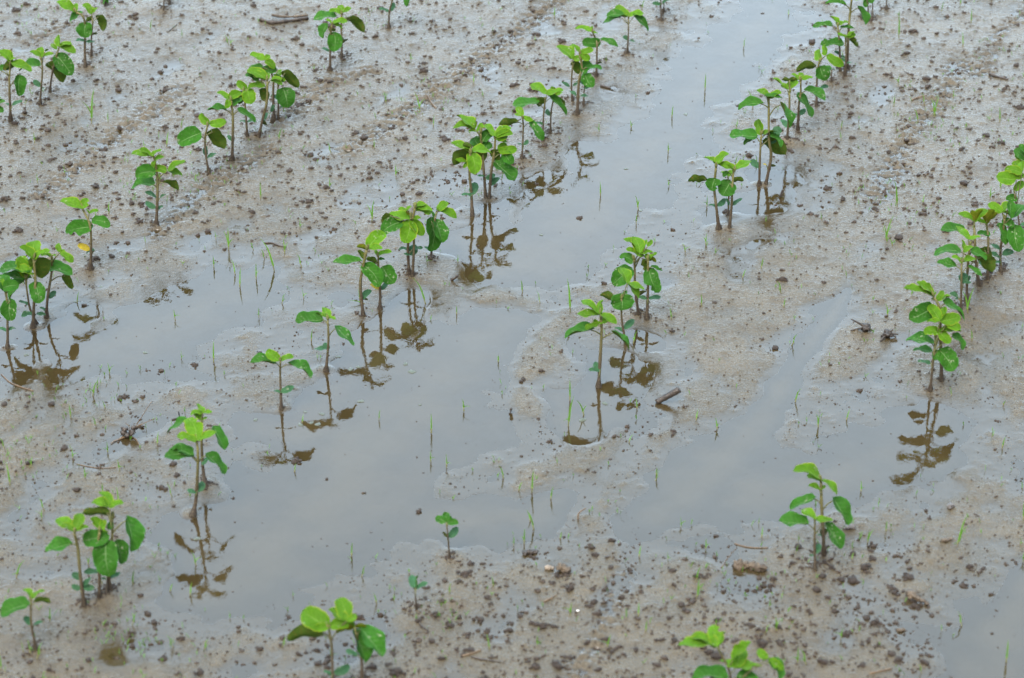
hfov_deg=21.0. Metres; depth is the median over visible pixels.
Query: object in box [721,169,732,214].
soybean seedling
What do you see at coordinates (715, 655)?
earth clod
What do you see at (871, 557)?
earth clod
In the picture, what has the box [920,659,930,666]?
earth clod
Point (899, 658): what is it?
earth clod
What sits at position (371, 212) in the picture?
grass sprout
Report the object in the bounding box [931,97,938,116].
grass sprout
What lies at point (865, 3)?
soybean seedling
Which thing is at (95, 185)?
earth clod
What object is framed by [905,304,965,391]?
soybean seedling
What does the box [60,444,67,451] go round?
earth clod
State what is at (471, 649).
earth clod
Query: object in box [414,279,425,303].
grass sprout
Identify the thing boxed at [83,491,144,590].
soybean seedling
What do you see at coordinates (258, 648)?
earth clod
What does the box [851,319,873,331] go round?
stubble
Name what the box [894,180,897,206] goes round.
grass sprout
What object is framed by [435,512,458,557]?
soybean seedling
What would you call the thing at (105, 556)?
soybean seedling
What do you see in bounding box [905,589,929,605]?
wood chip
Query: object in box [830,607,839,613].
earth clod
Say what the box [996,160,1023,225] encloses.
soybean seedling
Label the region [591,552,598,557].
earth clod
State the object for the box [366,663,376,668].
earth clod
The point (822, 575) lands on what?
earth clod
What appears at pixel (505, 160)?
soybean seedling
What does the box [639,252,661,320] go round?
soybean seedling
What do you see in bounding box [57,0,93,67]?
soybean seedling
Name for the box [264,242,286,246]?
twig
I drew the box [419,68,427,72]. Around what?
earth clod
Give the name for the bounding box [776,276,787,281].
earth clod
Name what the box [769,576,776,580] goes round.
earth clod
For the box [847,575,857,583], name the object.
earth clod
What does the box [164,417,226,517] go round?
soybean seedling
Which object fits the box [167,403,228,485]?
soybean seedling
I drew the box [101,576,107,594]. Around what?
soybean seedling
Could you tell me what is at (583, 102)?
soybean seedling
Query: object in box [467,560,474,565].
earth clod
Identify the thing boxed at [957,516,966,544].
grass sprout
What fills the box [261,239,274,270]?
grass sprout
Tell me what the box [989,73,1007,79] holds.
twig
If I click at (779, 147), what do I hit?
soybean seedling
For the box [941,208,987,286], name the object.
soybean seedling
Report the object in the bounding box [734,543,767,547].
straw
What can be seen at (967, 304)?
grass sprout
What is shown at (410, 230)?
soybean seedling
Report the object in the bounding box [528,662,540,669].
earth clod
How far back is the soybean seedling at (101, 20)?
4.38 m
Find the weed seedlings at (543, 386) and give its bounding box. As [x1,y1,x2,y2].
[1,0,1023,677]
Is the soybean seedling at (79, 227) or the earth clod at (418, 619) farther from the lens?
the soybean seedling at (79, 227)
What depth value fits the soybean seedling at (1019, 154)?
3.93 m
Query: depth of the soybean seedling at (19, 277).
3.64 m
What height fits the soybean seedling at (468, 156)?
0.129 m
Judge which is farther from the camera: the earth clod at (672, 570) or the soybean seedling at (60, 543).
the earth clod at (672, 570)
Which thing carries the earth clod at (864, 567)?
on the ground
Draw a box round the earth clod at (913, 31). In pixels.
[908,28,918,33]
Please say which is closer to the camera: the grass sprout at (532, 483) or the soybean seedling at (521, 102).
the grass sprout at (532, 483)
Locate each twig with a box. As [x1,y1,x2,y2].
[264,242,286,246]
[471,656,500,662]
[870,668,892,673]
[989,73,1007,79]
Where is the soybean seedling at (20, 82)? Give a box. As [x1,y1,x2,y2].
[0,49,31,121]
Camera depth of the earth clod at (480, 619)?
3.09 m
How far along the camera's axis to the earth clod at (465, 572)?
3.17 m
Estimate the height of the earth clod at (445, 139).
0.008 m
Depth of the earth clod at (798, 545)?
3.21 m
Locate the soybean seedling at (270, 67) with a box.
[249,51,278,122]
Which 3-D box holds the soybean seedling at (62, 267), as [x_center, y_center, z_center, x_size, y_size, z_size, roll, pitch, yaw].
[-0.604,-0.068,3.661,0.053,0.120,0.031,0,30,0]
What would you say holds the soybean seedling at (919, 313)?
on the ground
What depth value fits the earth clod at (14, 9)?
4.58 m
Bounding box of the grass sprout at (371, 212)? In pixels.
[367,201,373,221]
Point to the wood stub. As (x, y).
(669, 394)
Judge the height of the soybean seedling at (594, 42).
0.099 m
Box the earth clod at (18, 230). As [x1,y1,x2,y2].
[13,227,22,232]
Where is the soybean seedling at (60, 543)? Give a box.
[45,513,93,606]
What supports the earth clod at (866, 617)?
on the ground
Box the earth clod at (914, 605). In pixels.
[911,601,922,609]
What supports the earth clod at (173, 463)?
on the ground
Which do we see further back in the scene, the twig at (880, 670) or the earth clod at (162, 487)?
the earth clod at (162, 487)
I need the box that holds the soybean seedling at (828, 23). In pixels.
[812,16,854,71]
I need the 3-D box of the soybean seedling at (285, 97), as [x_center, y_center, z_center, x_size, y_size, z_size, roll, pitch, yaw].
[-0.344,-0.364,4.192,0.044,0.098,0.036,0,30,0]
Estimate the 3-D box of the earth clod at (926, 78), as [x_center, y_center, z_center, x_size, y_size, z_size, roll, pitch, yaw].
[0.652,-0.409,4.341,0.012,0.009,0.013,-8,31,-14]
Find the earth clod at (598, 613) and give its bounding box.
[592,609,601,615]
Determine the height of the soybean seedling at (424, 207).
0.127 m
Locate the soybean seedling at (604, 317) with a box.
[565,299,628,388]
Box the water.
[0,0,1023,677]
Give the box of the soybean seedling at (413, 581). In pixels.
[408,575,427,609]
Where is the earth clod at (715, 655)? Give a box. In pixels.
[711,650,723,659]
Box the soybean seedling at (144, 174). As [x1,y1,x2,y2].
[131,147,185,226]
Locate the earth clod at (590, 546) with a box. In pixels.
[584,543,595,548]
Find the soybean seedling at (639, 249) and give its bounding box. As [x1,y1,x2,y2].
[611,236,652,315]
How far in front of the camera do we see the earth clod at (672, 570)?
3.17 m
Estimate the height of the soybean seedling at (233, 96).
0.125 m
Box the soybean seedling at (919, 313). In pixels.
[904,280,964,381]
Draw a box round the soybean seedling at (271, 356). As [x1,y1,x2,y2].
[250,349,312,410]
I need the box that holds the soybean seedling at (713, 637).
[678,625,784,677]
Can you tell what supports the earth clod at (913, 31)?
on the ground
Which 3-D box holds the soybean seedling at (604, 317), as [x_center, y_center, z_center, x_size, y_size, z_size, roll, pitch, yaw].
[0.108,0.014,3.510,0.082,0.133,0.037,0,30,0]
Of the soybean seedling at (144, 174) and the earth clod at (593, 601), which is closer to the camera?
the earth clod at (593, 601)
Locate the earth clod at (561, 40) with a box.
[558,38,565,43]
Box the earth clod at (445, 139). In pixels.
[442,136,450,141]
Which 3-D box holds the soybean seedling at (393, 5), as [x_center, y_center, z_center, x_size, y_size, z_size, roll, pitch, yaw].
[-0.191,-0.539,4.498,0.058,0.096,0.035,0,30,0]
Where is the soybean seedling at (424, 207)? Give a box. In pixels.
[399,201,432,274]
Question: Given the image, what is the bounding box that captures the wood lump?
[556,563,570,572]
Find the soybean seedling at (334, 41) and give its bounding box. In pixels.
[318,17,347,70]
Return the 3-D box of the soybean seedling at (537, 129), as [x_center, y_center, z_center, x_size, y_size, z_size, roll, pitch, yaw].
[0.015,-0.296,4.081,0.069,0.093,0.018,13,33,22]
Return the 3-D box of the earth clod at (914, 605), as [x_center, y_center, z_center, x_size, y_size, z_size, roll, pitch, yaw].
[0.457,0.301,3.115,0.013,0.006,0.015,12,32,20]
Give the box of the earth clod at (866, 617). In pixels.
[863,614,870,619]
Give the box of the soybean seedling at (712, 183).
[688,151,728,229]
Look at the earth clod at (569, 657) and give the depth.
3.03 m
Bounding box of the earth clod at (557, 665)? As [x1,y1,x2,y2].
[552,660,566,669]
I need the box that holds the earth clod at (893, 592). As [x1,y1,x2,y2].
[889,590,900,596]
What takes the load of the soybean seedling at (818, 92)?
on the ground
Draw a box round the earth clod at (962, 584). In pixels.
[959,581,968,587]
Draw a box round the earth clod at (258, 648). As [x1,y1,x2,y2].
[256,646,263,650]
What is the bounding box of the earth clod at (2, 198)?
[0,196,9,201]
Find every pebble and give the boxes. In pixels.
[843,523,855,529]
[947,502,954,508]
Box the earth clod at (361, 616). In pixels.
[356,614,363,619]
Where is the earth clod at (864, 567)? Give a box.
[860,563,870,572]
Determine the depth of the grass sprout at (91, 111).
4.20 m
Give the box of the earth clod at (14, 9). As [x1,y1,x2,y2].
[11,7,20,11]
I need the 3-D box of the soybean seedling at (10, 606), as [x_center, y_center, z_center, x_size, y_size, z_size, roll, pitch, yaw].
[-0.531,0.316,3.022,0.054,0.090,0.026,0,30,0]
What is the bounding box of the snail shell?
[544,565,553,570]
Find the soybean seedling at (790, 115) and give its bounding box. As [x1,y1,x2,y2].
[738,88,795,184]
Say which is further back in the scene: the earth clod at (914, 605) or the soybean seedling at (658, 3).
the soybean seedling at (658, 3)
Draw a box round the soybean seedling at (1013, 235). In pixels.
[988,200,1023,272]
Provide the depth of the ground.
3.74 m
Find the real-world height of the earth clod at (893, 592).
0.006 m
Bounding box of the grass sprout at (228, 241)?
[224,232,232,249]
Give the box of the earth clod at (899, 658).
[894,656,902,661]
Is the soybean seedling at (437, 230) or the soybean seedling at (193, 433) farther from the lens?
the soybean seedling at (437, 230)
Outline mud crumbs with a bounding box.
[0,0,1023,677]
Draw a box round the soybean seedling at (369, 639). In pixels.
[336,621,385,677]
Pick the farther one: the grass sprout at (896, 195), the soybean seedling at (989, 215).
the grass sprout at (896, 195)
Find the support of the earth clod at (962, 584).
on the ground
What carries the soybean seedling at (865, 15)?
on the ground
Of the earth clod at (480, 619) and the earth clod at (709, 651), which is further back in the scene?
the earth clod at (480, 619)
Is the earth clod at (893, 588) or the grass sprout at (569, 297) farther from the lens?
the grass sprout at (569, 297)
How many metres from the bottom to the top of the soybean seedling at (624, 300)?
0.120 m
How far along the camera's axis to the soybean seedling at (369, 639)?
2.96 m
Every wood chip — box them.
[897,628,905,631]
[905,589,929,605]
[941,537,952,541]
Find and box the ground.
[0,0,1023,677]
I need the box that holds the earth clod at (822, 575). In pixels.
[818,573,826,578]
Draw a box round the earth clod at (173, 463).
[169,461,176,465]
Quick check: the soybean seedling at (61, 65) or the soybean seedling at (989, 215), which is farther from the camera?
the soybean seedling at (61, 65)
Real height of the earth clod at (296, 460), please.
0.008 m
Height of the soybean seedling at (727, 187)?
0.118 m
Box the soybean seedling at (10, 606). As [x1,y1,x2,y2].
[0,588,50,650]
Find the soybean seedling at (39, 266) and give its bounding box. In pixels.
[15,240,50,328]
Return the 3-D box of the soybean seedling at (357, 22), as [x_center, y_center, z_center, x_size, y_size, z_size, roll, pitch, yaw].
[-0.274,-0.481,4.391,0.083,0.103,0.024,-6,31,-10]
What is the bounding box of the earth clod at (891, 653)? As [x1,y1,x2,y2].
[888,650,895,656]
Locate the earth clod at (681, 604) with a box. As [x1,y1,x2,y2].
[677,602,686,606]
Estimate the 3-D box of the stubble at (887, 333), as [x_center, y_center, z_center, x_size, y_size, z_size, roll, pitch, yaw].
[0.493,-0.007,3.639,0.029,0.013,0.017,-16,34,-26]
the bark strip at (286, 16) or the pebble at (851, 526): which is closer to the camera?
the pebble at (851, 526)
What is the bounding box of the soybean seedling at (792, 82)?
[773,76,798,139]
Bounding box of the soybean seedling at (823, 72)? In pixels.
[796,44,843,106]
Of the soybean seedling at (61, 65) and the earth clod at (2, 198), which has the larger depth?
the soybean seedling at (61, 65)
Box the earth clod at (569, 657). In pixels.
[563,655,575,659]
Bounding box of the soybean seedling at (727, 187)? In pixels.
[718,160,750,228]
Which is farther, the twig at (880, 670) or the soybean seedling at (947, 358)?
the soybean seedling at (947, 358)
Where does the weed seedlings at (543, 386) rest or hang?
on the ground
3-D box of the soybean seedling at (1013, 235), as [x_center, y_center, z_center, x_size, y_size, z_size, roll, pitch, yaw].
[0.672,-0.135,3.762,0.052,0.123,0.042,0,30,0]
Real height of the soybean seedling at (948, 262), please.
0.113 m
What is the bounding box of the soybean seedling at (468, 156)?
[451,140,491,216]
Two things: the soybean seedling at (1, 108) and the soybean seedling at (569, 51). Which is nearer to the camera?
the soybean seedling at (1, 108)
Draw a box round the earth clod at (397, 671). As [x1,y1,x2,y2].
[389,667,405,676]
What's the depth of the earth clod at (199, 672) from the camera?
3.00 m
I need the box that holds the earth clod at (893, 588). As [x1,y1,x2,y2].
[889,586,898,591]
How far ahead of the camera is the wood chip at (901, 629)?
3.07 m
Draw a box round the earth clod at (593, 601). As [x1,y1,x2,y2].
[590,599,597,605]
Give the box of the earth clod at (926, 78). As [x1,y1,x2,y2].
[922,76,930,80]
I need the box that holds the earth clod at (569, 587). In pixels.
[565,584,573,591]
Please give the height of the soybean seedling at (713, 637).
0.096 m
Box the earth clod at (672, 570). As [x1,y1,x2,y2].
[667,566,676,572]
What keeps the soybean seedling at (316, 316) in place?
on the ground
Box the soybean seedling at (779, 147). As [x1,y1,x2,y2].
[729,119,786,186]
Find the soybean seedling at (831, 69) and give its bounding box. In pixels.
[827,65,834,82]
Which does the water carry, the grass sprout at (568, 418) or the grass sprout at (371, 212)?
the grass sprout at (568, 418)
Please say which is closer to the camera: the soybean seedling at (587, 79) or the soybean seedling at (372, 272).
the soybean seedling at (372, 272)
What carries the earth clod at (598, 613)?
on the ground
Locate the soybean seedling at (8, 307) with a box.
[0,275,18,348]
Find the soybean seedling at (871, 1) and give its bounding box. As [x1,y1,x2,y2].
[869,0,873,20]
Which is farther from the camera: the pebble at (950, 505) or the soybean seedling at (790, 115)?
the soybean seedling at (790, 115)
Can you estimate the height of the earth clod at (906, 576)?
0.008 m
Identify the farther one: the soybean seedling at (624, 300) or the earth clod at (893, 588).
the soybean seedling at (624, 300)
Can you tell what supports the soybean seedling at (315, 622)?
on the ground
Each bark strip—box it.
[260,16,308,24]
[272,14,307,17]
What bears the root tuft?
on the ground
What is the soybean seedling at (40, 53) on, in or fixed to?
on the ground
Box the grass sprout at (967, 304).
[963,288,973,312]
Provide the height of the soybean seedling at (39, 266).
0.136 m
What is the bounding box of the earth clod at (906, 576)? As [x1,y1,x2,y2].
[902,572,913,580]
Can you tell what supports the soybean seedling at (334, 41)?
on the ground
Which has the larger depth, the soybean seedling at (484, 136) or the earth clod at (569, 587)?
the soybean seedling at (484, 136)
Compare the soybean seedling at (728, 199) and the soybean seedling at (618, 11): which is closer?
the soybean seedling at (728, 199)
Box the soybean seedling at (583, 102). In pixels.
[576,72,588,105]
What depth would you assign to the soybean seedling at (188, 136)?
4.02 m
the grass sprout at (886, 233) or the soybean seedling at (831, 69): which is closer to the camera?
the grass sprout at (886, 233)
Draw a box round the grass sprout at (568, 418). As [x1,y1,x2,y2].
[565,397,573,425]
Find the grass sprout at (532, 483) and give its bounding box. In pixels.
[531,470,533,491]
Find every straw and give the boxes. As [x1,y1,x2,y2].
[1,374,33,390]
[462,649,481,656]
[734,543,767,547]
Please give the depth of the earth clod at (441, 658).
3.03 m
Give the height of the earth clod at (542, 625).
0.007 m
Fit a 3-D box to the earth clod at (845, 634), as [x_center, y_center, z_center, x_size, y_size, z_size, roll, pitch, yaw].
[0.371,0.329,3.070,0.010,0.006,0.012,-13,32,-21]
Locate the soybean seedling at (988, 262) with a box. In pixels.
[934,226,995,301]
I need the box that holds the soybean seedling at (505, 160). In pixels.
[484,123,517,198]
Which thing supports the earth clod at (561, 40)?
on the ground
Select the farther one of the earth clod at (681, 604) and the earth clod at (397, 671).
the earth clod at (681, 604)
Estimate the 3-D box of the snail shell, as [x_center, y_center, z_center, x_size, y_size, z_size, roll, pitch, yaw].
[0.043,0.263,3.180,0.012,0.006,0.009,0,30,0]
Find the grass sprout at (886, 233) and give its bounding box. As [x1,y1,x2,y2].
[884,217,892,240]
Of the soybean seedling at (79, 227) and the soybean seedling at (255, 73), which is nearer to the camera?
the soybean seedling at (79, 227)
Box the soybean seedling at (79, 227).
[60,197,109,270]
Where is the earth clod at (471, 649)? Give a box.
[468,646,474,651]
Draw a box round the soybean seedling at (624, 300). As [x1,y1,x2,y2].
[600,267,644,345]
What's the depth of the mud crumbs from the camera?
3.72 m
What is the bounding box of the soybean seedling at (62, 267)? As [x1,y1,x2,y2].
[39,243,73,318]
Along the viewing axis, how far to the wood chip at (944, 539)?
3.22 m
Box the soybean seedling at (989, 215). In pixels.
[977,209,996,279]
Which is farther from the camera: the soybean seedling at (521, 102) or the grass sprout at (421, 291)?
the soybean seedling at (521, 102)
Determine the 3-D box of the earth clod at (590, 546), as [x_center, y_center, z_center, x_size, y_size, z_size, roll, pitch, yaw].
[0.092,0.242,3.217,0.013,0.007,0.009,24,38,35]
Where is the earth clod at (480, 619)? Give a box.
[472,616,483,624]
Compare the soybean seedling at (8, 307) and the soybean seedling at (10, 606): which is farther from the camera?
the soybean seedling at (8, 307)
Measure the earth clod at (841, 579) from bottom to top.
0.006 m
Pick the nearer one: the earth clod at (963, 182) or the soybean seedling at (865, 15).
the earth clod at (963, 182)
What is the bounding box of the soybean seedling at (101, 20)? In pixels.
[82,3,106,56]
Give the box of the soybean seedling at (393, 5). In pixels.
[379,0,409,28]
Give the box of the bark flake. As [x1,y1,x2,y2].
[522,549,537,555]
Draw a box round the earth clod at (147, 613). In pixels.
[144,610,150,617]
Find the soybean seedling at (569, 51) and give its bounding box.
[556,44,582,101]
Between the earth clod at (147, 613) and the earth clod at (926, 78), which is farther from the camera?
the earth clod at (926, 78)
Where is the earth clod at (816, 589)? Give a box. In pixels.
[813,586,820,592]
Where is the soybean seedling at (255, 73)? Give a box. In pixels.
[245,67,281,136]
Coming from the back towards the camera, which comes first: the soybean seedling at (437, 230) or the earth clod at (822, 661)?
the soybean seedling at (437, 230)
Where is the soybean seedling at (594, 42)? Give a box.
[575,25,617,77]
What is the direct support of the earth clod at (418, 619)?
on the ground
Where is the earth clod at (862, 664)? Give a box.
[857,662,865,667]
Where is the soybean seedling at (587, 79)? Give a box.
[570,44,601,115]
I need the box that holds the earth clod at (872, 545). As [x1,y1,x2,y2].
[867,541,877,547]
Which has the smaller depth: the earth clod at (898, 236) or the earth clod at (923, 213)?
the earth clod at (898, 236)
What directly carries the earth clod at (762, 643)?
on the ground
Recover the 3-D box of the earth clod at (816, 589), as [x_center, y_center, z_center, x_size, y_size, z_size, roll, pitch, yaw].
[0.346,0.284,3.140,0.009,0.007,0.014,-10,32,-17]
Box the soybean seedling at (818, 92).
[791,72,825,130]
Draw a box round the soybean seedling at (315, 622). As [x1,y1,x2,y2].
[287,597,356,677]
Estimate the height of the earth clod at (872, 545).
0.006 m
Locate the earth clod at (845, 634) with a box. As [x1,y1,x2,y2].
[842,630,849,637]
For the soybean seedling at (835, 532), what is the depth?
3.14 m
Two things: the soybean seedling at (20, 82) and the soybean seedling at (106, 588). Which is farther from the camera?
the soybean seedling at (20, 82)
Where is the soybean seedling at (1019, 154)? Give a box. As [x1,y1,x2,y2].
[1012,144,1023,164]
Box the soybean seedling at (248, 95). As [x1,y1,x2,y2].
[236,80,264,136]
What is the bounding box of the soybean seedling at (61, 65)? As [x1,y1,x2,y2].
[45,34,75,92]
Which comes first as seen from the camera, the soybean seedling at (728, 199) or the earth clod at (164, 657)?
the earth clod at (164, 657)
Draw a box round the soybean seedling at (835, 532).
[779,508,844,570]
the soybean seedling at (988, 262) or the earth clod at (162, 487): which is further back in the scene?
the soybean seedling at (988, 262)
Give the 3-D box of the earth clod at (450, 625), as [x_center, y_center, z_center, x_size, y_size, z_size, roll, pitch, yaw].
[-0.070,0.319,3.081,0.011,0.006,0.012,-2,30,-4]
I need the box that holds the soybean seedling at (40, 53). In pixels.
[19,47,53,104]
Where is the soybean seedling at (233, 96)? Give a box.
[208,89,255,161]
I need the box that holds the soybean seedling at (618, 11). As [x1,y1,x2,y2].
[602,5,648,53]
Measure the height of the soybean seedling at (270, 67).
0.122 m
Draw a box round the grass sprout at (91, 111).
[84,90,93,122]
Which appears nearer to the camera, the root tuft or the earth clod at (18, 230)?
the root tuft
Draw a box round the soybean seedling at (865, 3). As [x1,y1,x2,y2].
[863,0,869,19]
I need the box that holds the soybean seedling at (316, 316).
[295,307,354,372]
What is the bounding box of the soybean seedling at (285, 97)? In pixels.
[271,69,299,119]
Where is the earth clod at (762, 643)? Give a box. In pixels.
[756,639,767,647]
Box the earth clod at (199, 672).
[194,669,203,675]
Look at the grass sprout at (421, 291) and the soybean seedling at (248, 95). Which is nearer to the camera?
the grass sprout at (421, 291)
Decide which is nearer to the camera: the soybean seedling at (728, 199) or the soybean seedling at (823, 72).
the soybean seedling at (728, 199)
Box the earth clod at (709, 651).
[704,648,713,654]
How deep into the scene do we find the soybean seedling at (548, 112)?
4.15 m
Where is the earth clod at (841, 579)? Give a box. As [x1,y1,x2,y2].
[838,576,844,581]
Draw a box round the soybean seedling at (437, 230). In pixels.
[424,201,456,259]
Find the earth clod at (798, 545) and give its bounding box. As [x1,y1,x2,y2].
[794,543,802,548]
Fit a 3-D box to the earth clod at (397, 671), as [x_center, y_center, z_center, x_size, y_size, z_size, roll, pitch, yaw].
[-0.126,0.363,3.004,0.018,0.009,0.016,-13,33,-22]
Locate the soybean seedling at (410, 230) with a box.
[380,206,424,276]
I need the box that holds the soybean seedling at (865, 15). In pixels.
[825,0,870,69]
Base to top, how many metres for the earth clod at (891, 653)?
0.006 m
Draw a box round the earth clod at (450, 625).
[445,621,453,627]
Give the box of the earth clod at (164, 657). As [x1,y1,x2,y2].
[158,655,167,660]
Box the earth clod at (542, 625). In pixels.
[538,622,550,629]
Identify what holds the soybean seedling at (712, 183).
on the ground
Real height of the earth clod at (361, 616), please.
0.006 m
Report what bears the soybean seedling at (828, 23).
on the ground
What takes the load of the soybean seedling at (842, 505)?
on the ground
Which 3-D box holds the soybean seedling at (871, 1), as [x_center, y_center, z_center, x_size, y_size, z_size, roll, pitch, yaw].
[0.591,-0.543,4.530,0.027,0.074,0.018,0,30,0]
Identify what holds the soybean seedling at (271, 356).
on the ground
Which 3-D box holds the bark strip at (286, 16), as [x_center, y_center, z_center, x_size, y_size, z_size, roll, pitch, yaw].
[-0.366,-0.533,4.550,0.060,0.006,0.010,0,30,0]
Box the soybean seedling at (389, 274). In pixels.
[366,249,396,309]
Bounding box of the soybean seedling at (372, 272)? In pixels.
[333,230,386,315]
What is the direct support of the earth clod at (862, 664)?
on the ground
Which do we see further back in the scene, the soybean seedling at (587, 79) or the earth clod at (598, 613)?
the soybean seedling at (587, 79)
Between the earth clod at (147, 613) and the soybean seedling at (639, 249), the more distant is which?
the soybean seedling at (639, 249)
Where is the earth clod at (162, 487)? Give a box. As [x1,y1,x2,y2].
[156,485,167,490]
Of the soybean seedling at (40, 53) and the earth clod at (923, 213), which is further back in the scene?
the soybean seedling at (40, 53)
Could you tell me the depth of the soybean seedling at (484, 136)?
3.94 m
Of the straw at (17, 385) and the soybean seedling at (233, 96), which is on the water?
the straw at (17, 385)
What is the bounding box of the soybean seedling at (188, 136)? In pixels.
[177,113,226,174]
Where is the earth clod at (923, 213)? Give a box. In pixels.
[918,212,929,215]
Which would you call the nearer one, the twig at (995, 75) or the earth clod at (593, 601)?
the earth clod at (593, 601)
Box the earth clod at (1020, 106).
[1012,104,1023,109]
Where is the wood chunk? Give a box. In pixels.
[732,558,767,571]
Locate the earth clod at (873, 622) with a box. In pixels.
[870,619,878,626]
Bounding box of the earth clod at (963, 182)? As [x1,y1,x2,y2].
[959,180,967,185]
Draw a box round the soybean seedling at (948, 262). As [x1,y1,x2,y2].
[937,240,981,309]
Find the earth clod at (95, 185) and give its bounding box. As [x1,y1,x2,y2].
[90,183,99,188]
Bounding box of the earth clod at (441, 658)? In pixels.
[437,656,446,659]
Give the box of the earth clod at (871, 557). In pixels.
[869,555,876,560]
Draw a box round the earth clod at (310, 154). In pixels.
[304,152,313,156]
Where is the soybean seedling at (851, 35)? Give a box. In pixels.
[820,31,858,75]
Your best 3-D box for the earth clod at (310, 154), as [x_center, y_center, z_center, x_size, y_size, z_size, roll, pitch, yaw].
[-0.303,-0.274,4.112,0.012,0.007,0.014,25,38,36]
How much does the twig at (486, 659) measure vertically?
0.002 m
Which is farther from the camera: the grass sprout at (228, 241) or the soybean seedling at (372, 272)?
the grass sprout at (228, 241)
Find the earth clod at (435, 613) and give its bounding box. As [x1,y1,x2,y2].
[432,611,441,616]
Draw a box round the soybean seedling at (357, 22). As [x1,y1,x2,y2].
[313,5,364,58]
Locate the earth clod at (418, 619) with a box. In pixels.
[415,615,423,622]
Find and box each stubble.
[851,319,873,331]
[880,329,897,341]
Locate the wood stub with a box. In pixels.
[655,386,680,403]
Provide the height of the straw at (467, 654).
0.003 m
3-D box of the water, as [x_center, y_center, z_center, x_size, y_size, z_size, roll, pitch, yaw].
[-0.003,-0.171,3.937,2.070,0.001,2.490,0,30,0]
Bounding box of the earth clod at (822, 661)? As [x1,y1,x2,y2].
[817,658,829,665]
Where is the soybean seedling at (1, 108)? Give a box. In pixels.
[0,97,4,112]
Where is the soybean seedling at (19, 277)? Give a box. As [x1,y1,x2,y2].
[0,256,38,323]
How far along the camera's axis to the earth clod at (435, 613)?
3.09 m
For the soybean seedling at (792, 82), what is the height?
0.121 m
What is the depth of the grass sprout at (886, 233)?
3.87 m
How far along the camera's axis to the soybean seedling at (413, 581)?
3.09 m
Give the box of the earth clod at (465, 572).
[456,570,468,575]
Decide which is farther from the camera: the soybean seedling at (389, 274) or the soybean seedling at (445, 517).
the soybean seedling at (389, 274)
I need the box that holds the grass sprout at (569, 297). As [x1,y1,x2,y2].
[567,279,570,311]
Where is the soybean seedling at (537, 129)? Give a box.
[499,106,544,159]
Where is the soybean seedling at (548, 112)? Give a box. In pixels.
[545,86,564,133]
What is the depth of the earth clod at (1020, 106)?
4.25 m
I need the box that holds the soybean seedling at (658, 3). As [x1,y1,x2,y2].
[652,0,668,20]
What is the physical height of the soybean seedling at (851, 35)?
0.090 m
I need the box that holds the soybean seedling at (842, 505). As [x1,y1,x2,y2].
[789,463,852,556]
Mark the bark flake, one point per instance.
(529, 552)
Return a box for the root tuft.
[111,401,155,448]
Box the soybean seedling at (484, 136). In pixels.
[453,114,494,198]
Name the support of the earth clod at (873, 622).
on the ground
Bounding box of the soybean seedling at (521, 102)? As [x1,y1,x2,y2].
[513,82,566,140]
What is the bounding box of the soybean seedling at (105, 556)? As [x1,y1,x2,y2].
[82,516,117,599]
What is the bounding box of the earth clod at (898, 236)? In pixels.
[894,234,902,239]
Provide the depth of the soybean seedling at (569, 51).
4.24 m
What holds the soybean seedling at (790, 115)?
on the ground
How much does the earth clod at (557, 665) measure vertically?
0.008 m

